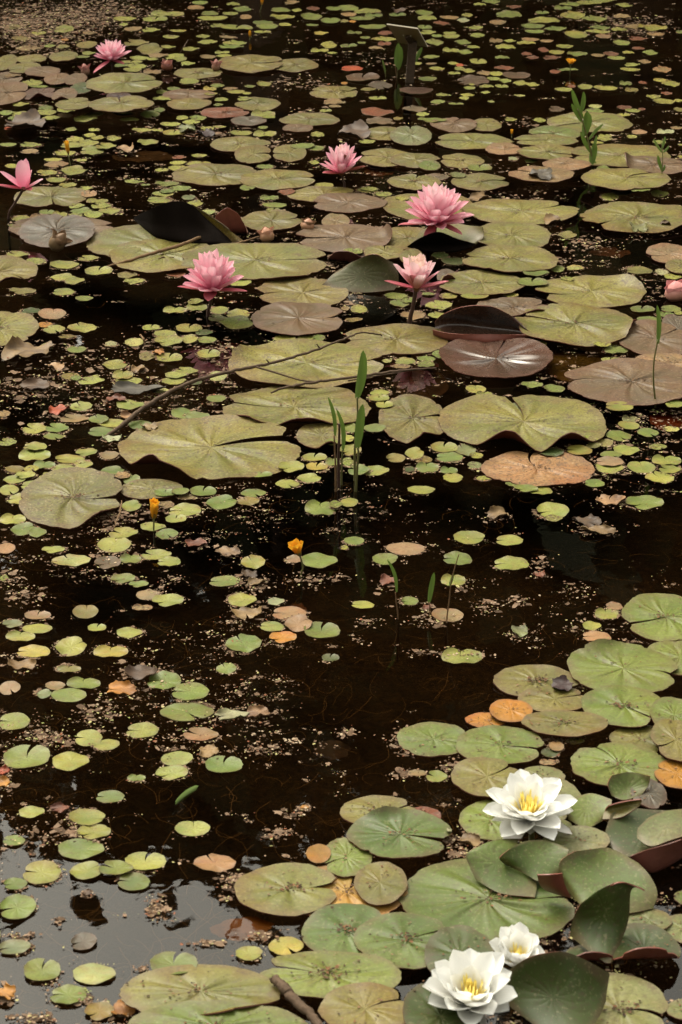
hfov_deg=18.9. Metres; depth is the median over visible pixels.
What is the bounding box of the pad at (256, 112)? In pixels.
[251,109,274,116]
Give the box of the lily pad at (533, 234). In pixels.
[477,222,550,246]
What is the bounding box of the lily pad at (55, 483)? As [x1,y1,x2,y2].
[19,467,122,529]
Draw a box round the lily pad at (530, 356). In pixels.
[439,338,552,377]
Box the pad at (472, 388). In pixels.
[466,385,485,392]
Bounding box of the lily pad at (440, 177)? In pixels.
[428,173,448,180]
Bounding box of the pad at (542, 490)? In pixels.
[530,486,552,494]
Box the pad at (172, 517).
[165,514,186,522]
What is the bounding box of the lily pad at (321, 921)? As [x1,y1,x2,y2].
[301,903,380,952]
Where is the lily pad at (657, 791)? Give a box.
[631,779,666,808]
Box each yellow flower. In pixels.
[64,140,70,165]
[150,497,159,531]
[288,538,303,577]
[566,58,575,71]
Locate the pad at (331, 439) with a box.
[325,438,337,444]
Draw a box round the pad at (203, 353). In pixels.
[197,349,219,357]
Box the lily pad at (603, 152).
[571,144,670,166]
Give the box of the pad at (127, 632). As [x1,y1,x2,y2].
[117,627,142,637]
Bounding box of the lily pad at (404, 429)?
[378,394,443,443]
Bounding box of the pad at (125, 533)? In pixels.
[109,527,137,537]
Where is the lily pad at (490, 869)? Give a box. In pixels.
[466,839,536,897]
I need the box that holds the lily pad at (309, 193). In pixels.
[287,186,353,201]
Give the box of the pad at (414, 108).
[403,105,426,112]
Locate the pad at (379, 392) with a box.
[370,389,389,396]
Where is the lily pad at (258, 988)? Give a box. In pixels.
[119,964,280,1015]
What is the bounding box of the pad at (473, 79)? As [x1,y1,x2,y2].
[457,75,488,84]
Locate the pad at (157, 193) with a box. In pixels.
[152,190,173,196]
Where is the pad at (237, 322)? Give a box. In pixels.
[218,315,252,329]
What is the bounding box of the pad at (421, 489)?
[407,486,434,493]
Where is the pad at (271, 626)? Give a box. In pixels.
[260,621,283,630]
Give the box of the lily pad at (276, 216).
[241,209,301,230]
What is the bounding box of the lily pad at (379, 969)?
[259,950,401,998]
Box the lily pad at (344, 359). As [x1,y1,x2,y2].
[228,338,383,387]
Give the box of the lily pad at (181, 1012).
[128,999,307,1023]
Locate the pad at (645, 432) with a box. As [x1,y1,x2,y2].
[637,428,658,436]
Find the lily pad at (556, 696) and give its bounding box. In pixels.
[518,686,582,711]
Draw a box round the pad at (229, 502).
[205,494,237,509]
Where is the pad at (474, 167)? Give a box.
[467,164,491,170]
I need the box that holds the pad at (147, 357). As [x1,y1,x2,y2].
[139,352,154,360]
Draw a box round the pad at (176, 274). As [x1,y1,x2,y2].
[166,270,185,277]
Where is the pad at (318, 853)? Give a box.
[306,844,330,862]
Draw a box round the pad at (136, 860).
[125,852,166,869]
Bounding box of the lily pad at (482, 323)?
[433,305,530,342]
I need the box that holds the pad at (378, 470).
[364,465,388,475]
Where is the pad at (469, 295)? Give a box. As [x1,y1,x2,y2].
[461,293,488,298]
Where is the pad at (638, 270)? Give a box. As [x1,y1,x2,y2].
[627,266,652,273]
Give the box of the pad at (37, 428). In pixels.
[22,423,46,433]
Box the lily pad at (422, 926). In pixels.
[353,912,443,969]
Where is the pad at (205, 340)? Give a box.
[197,336,216,342]
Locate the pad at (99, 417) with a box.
[88,414,108,423]
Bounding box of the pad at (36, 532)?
[29,527,46,536]
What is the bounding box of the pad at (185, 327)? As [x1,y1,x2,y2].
[176,323,202,331]
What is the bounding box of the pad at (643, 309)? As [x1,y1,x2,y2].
[630,306,654,311]
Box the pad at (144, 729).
[126,722,158,737]
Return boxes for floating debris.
[0,0,681,1023]
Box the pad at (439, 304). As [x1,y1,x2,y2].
[425,300,451,309]
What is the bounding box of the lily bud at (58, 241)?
[48,229,72,251]
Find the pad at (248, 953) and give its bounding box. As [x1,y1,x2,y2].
[236,946,262,960]
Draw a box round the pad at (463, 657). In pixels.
[441,648,482,663]
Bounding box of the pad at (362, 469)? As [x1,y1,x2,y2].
[348,464,369,474]
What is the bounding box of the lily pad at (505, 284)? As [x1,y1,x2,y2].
[440,270,525,294]
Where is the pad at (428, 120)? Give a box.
[418,117,446,122]
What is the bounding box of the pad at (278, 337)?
[274,334,295,340]
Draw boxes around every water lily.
[0,159,42,218]
[93,39,130,72]
[177,248,245,316]
[319,143,364,186]
[385,253,447,323]
[398,182,473,235]
[422,948,517,1023]
[482,769,577,841]
[489,922,544,967]
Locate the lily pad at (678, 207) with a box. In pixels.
[667,205,681,210]
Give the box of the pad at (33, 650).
[17,644,49,657]
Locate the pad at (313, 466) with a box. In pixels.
[306,462,327,469]
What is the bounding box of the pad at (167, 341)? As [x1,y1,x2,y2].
[154,335,182,346]
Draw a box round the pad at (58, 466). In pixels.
[53,464,73,469]
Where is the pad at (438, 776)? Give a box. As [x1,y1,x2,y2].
[426,770,446,781]
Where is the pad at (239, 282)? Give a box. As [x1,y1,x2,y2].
[230,279,250,285]
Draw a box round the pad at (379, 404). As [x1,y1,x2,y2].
[376,401,392,407]
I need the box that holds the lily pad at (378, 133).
[367,126,395,140]
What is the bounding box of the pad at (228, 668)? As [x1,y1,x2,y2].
[216,663,236,673]
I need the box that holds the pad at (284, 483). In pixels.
[275,479,299,487]
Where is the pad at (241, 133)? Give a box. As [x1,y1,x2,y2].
[230,130,251,135]
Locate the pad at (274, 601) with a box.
[268,597,284,604]
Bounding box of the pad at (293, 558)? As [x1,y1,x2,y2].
[287,554,301,562]
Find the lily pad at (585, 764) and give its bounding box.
[570,742,665,786]
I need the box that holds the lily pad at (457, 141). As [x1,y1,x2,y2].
[435,133,512,149]
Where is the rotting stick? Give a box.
[269,974,322,1023]
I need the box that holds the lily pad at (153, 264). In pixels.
[108,238,207,272]
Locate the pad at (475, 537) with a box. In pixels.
[453,531,484,544]
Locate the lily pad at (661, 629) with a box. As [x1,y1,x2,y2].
[621,593,681,641]
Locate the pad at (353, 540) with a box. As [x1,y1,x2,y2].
[344,536,363,544]
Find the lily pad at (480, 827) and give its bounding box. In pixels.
[459,800,502,840]
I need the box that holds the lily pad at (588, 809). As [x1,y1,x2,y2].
[567,793,611,826]
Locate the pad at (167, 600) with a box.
[152,594,183,606]
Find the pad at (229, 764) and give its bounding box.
[205,755,242,772]
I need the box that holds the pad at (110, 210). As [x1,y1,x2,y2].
[99,206,120,214]
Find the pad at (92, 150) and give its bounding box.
[80,145,103,154]
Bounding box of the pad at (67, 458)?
[55,454,84,462]
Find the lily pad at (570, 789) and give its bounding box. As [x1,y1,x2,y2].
[541,776,580,819]
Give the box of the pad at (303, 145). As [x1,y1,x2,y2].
[290,143,314,148]
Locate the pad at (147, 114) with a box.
[140,110,159,117]
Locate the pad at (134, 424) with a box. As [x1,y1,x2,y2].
[128,420,150,429]
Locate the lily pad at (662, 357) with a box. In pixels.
[636,353,681,366]
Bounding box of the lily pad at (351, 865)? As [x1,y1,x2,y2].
[324,837,371,877]
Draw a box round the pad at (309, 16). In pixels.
[301,13,321,19]
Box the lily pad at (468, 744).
[456,725,543,764]
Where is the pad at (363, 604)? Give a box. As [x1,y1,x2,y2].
[352,601,373,608]
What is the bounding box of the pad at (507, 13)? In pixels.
[496,10,521,17]
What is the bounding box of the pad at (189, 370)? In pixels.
[175,367,197,373]
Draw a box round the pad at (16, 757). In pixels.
[3,745,49,768]
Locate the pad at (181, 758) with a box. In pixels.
[161,751,192,765]
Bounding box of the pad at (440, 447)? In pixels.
[431,442,457,451]
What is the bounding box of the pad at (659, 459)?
[652,454,680,464]
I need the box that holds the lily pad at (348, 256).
[328,251,364,261]
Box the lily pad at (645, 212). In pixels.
[580,201,681,232]
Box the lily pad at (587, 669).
[567,639,677,692]
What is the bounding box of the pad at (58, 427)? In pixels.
[45,423,68,431]
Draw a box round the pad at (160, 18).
[143,16,167,21]
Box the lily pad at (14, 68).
[7,62,40,73]
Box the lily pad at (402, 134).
[390,126,431,145]
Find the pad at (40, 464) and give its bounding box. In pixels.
[33,460,54,468]
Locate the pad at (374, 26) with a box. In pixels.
[359,24,385,28]
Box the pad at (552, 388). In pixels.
[544,384,564,391]
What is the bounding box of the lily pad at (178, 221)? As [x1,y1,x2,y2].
[134,201,231,244]
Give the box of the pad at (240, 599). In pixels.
[228,593,256,606]
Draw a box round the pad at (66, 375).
[61,373,78,379]
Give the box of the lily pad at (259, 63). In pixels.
[218,54,282,72]
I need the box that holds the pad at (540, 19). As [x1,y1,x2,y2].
[528,16,559,22]
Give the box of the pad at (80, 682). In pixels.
[67,676,100,688]
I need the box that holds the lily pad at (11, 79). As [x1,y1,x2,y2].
[0,72,22,83]
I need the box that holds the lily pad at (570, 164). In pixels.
[542,157,590,170]
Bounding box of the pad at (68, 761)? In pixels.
[52,751,88,770]
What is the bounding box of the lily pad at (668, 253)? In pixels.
[646,243,681,263]
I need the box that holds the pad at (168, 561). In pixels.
[157,556,180,565]
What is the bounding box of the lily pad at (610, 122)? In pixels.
[547,111,632,131]
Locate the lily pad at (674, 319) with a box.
[662,314,681,331]
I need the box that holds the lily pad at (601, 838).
[542,826,609,854]
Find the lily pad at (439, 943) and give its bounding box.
[424,925,494,971]
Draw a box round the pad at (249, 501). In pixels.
[237,496,259,505]
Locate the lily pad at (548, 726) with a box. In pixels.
[521,710,607,736]
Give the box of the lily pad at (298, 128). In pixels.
[283,124,312,131]
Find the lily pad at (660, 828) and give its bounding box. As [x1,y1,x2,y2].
[637,809,681,846]
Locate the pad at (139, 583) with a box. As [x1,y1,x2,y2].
[129,581,148,586]
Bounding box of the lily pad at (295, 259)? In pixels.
[182,243,326,279]
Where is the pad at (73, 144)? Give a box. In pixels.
[61,142,80,147]
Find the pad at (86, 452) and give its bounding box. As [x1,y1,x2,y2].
[76,448,96,455]
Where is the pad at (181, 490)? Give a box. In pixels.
[171,487,188,493]
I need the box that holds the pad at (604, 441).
[596,439,612,446]
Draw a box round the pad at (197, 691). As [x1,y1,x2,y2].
[172,682,208,700]
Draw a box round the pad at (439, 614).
[431,608,463,621]
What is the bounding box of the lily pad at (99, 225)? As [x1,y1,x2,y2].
[8,217,112,235]
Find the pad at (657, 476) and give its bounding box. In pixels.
[645,471,673,483]
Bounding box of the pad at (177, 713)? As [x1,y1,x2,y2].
[160,703,213,721]
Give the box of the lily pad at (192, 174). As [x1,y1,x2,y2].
[172,163,256,185]
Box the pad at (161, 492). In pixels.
[154,488,174,495]
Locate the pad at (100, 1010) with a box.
[84,1001,113,1020]
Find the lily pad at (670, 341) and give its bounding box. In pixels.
[617,319,681,354]
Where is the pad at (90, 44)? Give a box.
[76,41,96,47]
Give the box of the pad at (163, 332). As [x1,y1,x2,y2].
[154,330,175,335]
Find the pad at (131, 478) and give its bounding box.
[123,474,139,483]
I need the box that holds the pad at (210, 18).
[197,16,227,20]
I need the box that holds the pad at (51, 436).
[43,433,63,439]
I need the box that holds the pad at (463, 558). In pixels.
[443,551,471,564]
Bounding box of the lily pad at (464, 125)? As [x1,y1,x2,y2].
[430,117,476,132]
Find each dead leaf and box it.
[0,764,9,774]
[0,776,9,786]
[0,983,15,999]
[1,335,55,359]
[4,108,46,128]
[8,658,36,669]
[20,378,49,389]
[48,362,64,370]
[49,404,69,414]
[50,802,70,812]
[82,888,91,895]
[102,434,121,441]
[106,393,125,400]
[107,680,136,694]
[111,381,165,393]
[111,999,135,1017]
[116,142,133,152]
[120,410,138,417]
[124,665,157,679]
[131,364,145,372]
[140,421,157,429]
[152,348,164,354]
[178,124,194,132]
[185,538,206,546]
[196,128,214,136]
[199,744,218,757]
[214,708,249,719]
[215,545,240,556]
[230,606,261,619]
[241,569,257,577]
[246,705,270,717]
[248,577,265,585]
[337,119,370,138]
[379,573,393,585]
[392,7,405,12]
[423,604,430,609]
[459,833,480,846]
[469,191,490,200]
[487,505,508,518]
[511,624,527,637]
[529,168,551,180]
[533,570,544,576]
[543,213,561,224]
[551,675,573,691]
[572,513,601,527]
[581,524,615,533]
[595,494,625,504]
[629,222,647,232]
[660,219,670,224]
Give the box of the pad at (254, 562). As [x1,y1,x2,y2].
[241,554,264,568]
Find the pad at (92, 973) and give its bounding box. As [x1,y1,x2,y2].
[73,963,115,984]
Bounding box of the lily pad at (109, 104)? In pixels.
[88,95,153,112]
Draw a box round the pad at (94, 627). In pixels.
[88,624,105,630]
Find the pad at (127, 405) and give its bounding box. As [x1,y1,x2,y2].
[116,400,143,409]
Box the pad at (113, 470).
[101,466,123,474]
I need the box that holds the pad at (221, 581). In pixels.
[210,575,239,586]
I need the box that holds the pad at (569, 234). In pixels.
[558,231,576,238]
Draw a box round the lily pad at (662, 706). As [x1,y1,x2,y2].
[650,697,681,723]
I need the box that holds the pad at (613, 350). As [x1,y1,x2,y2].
[604,345,628,353]
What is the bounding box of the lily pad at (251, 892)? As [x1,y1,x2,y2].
[234,862,336,916]
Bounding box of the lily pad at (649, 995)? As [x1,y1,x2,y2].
[595,972,668,1023]
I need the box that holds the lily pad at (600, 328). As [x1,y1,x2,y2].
[515,302,636,346]
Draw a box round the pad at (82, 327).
[67,322,96,332]
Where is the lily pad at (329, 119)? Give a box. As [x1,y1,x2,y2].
[279,113,339,125]
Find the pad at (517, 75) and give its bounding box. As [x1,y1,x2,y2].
[502,72,529,78]
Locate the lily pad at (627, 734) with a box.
[609,725,664,751]
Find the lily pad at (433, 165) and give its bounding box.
[418,160,440,170]
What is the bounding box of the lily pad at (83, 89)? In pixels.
[70,82,91,93]
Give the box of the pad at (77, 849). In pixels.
[58,838,104,859]
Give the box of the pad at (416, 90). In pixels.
[399,87,432,93]
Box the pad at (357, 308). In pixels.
[351,304,366,312]
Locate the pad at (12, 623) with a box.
[2,619,21,627]
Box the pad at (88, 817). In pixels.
[68,809,105,825]
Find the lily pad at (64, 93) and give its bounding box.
[51,88,77,99]
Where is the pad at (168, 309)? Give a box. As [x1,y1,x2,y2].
[163,306,186,312]
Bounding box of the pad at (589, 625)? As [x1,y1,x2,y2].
[582,621,600,629]
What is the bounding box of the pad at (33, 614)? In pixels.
[24,610,50,618]
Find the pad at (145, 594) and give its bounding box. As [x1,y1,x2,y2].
[136,590,158,599]
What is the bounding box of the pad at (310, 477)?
[297,473,320,482]
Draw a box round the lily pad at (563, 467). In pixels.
[481,451,595,485]
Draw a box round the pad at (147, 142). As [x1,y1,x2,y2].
[137,139,158,145]
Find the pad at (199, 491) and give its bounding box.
[190,486,216,495]
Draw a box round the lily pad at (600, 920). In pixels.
[570,882,643,963]
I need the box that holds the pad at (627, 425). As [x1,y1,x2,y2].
[618,421,639,429]
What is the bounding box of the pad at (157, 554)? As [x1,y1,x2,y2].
[141,549,171,559]
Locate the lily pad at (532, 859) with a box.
[499,840,568,881]
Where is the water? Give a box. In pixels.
[0,0,681,1023]
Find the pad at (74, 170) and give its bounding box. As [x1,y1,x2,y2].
[60,165,85,174]
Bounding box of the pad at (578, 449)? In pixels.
[567,445,591,454]
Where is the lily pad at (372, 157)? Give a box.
[360,148,407,166]
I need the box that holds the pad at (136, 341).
[124,338,143,346]
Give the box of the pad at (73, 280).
[65,277,84,284]
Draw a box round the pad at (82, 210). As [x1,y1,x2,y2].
[69,207,91,213]
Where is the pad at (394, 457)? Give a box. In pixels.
[386,453,404,462]
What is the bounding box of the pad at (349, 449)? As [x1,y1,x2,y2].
[340,444,361,455]
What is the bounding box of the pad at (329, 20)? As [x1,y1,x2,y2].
[321,18,339,22]
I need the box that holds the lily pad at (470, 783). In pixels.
[451,757,517,797]
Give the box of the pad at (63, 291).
[53,288,74,294]
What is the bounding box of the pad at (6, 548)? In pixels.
[0,543,14,553]
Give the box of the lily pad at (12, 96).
[0,82,27,105]
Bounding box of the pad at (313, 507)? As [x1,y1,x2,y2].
[305,499,336,515]
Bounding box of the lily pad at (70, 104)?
[55,97,90,109]
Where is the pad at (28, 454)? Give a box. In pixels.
[18,448,50,460]
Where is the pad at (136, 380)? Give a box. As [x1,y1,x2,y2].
[115,377,141,383]
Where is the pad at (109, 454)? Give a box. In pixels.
[100,451,118,458]
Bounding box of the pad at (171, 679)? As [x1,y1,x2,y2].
[147,671,180,689]
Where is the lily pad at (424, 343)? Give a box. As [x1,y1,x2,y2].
[345,323,448,355]
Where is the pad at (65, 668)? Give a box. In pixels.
[57,665,80,671]
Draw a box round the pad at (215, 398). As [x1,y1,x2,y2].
[206,395,225,401]
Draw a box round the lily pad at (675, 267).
[665,259,681,273]
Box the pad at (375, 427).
[364,423,385,431]
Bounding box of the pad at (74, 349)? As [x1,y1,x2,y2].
[67,346,86,352]
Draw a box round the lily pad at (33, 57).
[16,54,45,62]
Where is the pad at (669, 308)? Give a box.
[661,305,680,311]
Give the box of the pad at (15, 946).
[0,939,30,953]
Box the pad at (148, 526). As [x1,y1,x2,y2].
[140,522,165,530]
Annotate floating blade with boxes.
[175,785,197,804]
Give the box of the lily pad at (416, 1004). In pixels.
[402,983,479,1023]
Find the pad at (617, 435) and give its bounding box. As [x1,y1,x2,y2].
[606,430,630,440]
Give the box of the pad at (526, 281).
[517,277,547,285]
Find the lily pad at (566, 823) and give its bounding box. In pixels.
[560,819,571,826]
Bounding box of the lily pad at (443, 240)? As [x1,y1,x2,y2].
[407,224,483,251]
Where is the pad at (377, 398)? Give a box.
[369,395,388,400]
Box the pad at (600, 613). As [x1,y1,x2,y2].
[595,608,618,618]
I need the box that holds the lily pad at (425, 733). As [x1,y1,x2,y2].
[397,722,464,756]
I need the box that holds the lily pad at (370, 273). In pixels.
[322,254,398,292]
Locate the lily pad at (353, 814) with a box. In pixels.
[340,795,416,823]
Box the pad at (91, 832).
[77,824,110,839]
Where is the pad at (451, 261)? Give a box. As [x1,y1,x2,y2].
[441,257,462,264]
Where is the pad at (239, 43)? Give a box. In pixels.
[222,40,246,45]
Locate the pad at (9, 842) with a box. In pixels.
[3,835,24,845]
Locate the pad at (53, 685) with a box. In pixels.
[45,681,64,689]
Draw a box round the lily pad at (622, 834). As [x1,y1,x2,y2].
[605,808,681,857]
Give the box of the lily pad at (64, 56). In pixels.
[49,51,77,61]
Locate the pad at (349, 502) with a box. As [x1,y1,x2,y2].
[341,498,357,506]
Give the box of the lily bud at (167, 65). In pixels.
[161,59,172,71]
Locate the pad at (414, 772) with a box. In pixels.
[408,769,426,775]
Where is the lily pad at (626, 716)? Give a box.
[581,685,659,727]
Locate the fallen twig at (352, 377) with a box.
[271,367,436,392]
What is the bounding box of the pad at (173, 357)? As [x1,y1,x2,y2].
[156,353,182,361]
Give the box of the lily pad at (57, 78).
[44,73,68,84]
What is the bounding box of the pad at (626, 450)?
[613,445,639,454]
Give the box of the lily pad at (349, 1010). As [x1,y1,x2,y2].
[318,982,404,1023]
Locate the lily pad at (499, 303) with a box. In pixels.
[476,297,546,316]
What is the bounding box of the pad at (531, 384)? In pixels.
[521,381,542,387]
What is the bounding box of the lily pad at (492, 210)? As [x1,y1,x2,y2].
[462,199,578,224]
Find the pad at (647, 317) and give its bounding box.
[637,316,656,319]
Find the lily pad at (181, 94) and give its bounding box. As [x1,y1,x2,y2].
[162,89,214,98]
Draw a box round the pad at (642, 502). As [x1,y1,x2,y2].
[625,495,663,509]
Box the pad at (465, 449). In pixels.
[454,444,475,455]
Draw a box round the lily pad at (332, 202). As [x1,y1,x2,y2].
[313,193,386,212]
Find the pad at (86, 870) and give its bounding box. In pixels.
[69,861,100,879]
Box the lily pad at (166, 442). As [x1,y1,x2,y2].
[118,414,300,479]
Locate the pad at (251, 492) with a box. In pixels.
[241,489,265,496]
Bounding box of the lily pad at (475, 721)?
[465,712,506,727]
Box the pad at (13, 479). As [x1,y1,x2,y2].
[3,475,26,483]
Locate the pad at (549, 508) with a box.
[537,502,568,516]
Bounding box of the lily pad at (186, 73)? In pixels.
[173,68,222,78]
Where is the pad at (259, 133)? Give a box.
[253,130,276,136]
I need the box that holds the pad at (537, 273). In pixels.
[522,270,548,275]
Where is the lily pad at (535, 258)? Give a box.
[462,245,558,271]
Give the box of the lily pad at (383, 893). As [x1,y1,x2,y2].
[354,861,406,905]
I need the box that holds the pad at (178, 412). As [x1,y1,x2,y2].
[171,407,195,418]
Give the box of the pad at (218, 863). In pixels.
[194,853,235,872]
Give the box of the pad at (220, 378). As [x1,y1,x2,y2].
[209,371,226,380]
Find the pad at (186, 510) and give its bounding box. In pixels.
[169,503,200,516]
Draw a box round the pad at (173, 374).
[165,371,186,377]
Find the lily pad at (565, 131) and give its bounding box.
[528,125,579,137]
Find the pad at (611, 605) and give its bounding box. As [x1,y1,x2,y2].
[606,601,622,609]
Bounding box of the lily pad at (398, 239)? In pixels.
[386,227,423,249]
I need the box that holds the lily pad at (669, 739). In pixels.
[651,719,681,761]
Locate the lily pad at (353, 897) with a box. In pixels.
[306,865,407,916]
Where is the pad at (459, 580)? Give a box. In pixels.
[441,573,465,585]
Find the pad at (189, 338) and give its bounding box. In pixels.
[182,334,197,343]
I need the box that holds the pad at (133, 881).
[118,872,149,890]
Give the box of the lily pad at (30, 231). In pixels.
[18,214,94,247]
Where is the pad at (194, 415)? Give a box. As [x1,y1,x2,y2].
[186,412,209,418]
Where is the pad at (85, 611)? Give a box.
[72,605,97,618]
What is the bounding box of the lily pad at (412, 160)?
[390,153,439,167]
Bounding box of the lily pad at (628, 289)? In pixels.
[535,274,646,307]
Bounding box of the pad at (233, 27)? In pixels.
[220,24,252,29]
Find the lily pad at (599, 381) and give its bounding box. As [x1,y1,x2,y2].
[564,358,681,405]
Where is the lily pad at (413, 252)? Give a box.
[400,248,422,262]
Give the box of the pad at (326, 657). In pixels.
[322,654,339,660]
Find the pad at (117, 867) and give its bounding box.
[98,860,132,874]
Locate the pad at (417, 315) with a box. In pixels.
[400,311,424,320]
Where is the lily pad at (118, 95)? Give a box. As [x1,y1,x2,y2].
[106,93,130,99]
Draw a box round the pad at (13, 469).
[6,465,23,472]
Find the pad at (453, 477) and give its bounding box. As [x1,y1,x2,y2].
[443,473,462,482]
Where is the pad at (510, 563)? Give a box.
[494,556,528,569]
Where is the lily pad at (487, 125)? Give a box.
[474,118,501,131]
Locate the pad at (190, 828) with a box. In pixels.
[175,821,209,835]
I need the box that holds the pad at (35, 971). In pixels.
[24,958,60,980]
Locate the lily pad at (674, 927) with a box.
[665,914,681,943]
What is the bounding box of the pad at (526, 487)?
[514,484,537,491]
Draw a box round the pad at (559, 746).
[549,741,563,750]
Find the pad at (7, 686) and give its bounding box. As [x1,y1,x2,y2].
[0,681,20,694]
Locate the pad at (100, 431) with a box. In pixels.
[88,426,115,435]
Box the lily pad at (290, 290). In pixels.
[257,278,348,304]
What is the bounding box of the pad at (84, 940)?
[71,932,96,949]
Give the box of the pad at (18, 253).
[7,251,27,256]
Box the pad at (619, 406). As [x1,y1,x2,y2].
[606,401,632,410]
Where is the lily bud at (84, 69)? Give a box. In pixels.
[78,63,90,75]
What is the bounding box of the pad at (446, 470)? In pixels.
[440,466,457,473]
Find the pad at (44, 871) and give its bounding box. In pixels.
[23,860,60,883]
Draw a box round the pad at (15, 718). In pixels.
[0,712,29,729]
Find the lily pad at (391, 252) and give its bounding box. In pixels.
[363,245,403,259]
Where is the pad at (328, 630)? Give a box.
[304,621,339,637]
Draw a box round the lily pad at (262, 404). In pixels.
[222,385,371,425]
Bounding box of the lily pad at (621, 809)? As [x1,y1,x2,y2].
[602,799,641,819]
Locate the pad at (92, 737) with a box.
[75,729,102,745]
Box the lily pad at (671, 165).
[625,152,681,173]
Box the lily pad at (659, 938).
[612,923,680,959]
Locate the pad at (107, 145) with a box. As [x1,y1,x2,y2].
[96,142,115,148]
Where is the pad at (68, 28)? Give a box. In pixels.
[54,24,73,32]
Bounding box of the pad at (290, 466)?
[278,461,303,472]
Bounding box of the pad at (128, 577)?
[111,573,134,583]
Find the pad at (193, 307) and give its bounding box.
[186,302,206,310]
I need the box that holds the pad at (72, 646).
[55,636,86,656]
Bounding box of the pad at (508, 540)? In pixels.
[496,535,522,545]
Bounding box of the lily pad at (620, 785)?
[608,772,649,800]
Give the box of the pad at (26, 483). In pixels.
[21,480,32,488]
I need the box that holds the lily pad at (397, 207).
[383,194,471,219]
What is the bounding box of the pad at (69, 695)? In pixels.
[51,688,86,701]
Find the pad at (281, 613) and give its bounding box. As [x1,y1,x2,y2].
[273,606,306,619]
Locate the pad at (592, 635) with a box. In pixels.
[583,630,610,640]
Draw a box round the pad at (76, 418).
[60,414,88,422]
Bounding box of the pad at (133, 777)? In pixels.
[127,774,145,780]
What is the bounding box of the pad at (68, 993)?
[50,984,85,1003]
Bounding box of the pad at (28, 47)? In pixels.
[16,45,39,50]
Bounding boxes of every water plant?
[328,351,366,491]
[387,559,398,618]
[394,43,402,77]
[416,47,421,60]
[428,573,434,617]
[446,554,458,622]
[571,90,602,169]
[653,306,660,407]
[654,137,668,173]
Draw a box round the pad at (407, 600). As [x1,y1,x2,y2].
[401,596,418,604]
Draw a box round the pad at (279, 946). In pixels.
[268,936,303,954]
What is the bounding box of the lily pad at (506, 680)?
[493,664,579,696]
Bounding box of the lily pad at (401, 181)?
[387,174,441,190]
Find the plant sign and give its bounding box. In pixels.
[387,24,427,82]
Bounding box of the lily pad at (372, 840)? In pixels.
[346,806,451,858]
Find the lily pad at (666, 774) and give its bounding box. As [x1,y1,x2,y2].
[654,760,681,789]
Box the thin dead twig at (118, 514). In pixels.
[113,500,121,527]
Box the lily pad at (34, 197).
[14,186,86,206]
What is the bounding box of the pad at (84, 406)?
[70,401,92,410]
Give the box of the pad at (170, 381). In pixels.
[162,377,185,384]
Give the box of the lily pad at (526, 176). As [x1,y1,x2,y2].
[508,166,573,182]
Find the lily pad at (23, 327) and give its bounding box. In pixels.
[0,311,38,345]
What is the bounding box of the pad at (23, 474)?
[15,471,34,478]
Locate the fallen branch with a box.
[100,332,381,439]
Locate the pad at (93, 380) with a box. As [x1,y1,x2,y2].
[78,377,104,384]
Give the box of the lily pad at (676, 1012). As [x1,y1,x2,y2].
[666,999,681,1019]
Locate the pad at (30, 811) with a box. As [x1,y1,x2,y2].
[19,806,44,817]
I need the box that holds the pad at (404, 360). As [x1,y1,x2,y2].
[395,357,415,364]
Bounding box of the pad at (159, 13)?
[151,10,183,16]
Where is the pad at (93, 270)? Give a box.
[85,266,112,274]
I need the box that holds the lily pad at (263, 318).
[251,301,342,335]
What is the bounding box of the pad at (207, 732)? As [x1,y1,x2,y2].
[183,727,218,740]
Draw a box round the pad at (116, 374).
[112,369,132,378]
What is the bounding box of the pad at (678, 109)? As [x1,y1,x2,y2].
[673,107,681,111]
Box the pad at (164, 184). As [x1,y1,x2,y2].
[155,181,178,186]
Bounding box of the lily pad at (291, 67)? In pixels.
[275,58,318,72]
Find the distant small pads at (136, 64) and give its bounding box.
[0,0,681,937]
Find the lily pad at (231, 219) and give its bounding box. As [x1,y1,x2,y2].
[215,208,247,233]
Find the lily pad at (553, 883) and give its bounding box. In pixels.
[537,873,570,897]
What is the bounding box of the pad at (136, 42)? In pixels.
[124,39,148,45]
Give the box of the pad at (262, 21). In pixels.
[253,20,272,24]
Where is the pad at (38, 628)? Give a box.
[22,624,51,632]
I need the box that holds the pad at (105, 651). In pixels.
[93,645,127,656]
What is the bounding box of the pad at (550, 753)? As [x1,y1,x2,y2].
[541,747,558,757]
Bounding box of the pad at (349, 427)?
[345,423,354,432]
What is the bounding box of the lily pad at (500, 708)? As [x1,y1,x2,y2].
[489,699,532,722]
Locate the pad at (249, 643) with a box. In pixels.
[225,633,261,652]
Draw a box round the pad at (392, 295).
[384,292,406,298]
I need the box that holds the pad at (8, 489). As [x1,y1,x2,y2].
[0,485,18,494]
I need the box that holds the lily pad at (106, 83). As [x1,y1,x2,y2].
[86,73,162,93]
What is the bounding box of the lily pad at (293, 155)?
[273,145,305,161]
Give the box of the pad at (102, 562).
[94,556,120,568]
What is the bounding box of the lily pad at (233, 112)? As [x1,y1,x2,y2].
[201,107,248,118]
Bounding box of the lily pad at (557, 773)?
[524,766,565,779]
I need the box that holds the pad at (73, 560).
[51,554,90,566]
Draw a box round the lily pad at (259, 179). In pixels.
[240,169,314,189]
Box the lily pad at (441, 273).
[437,269,455,280]
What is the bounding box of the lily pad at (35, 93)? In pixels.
[24,87,54,99]
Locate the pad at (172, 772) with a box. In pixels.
[155,765,187,780]
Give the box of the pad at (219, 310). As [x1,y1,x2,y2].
[211,306,227,313]
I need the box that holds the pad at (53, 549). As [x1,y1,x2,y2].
[42,546,64,552]
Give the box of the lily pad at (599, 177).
[581,168,670,190]
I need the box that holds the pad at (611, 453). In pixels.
[600,451,621,456]
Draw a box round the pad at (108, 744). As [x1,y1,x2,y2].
[93,739,119,749]
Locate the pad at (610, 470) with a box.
[595,464,623,473]

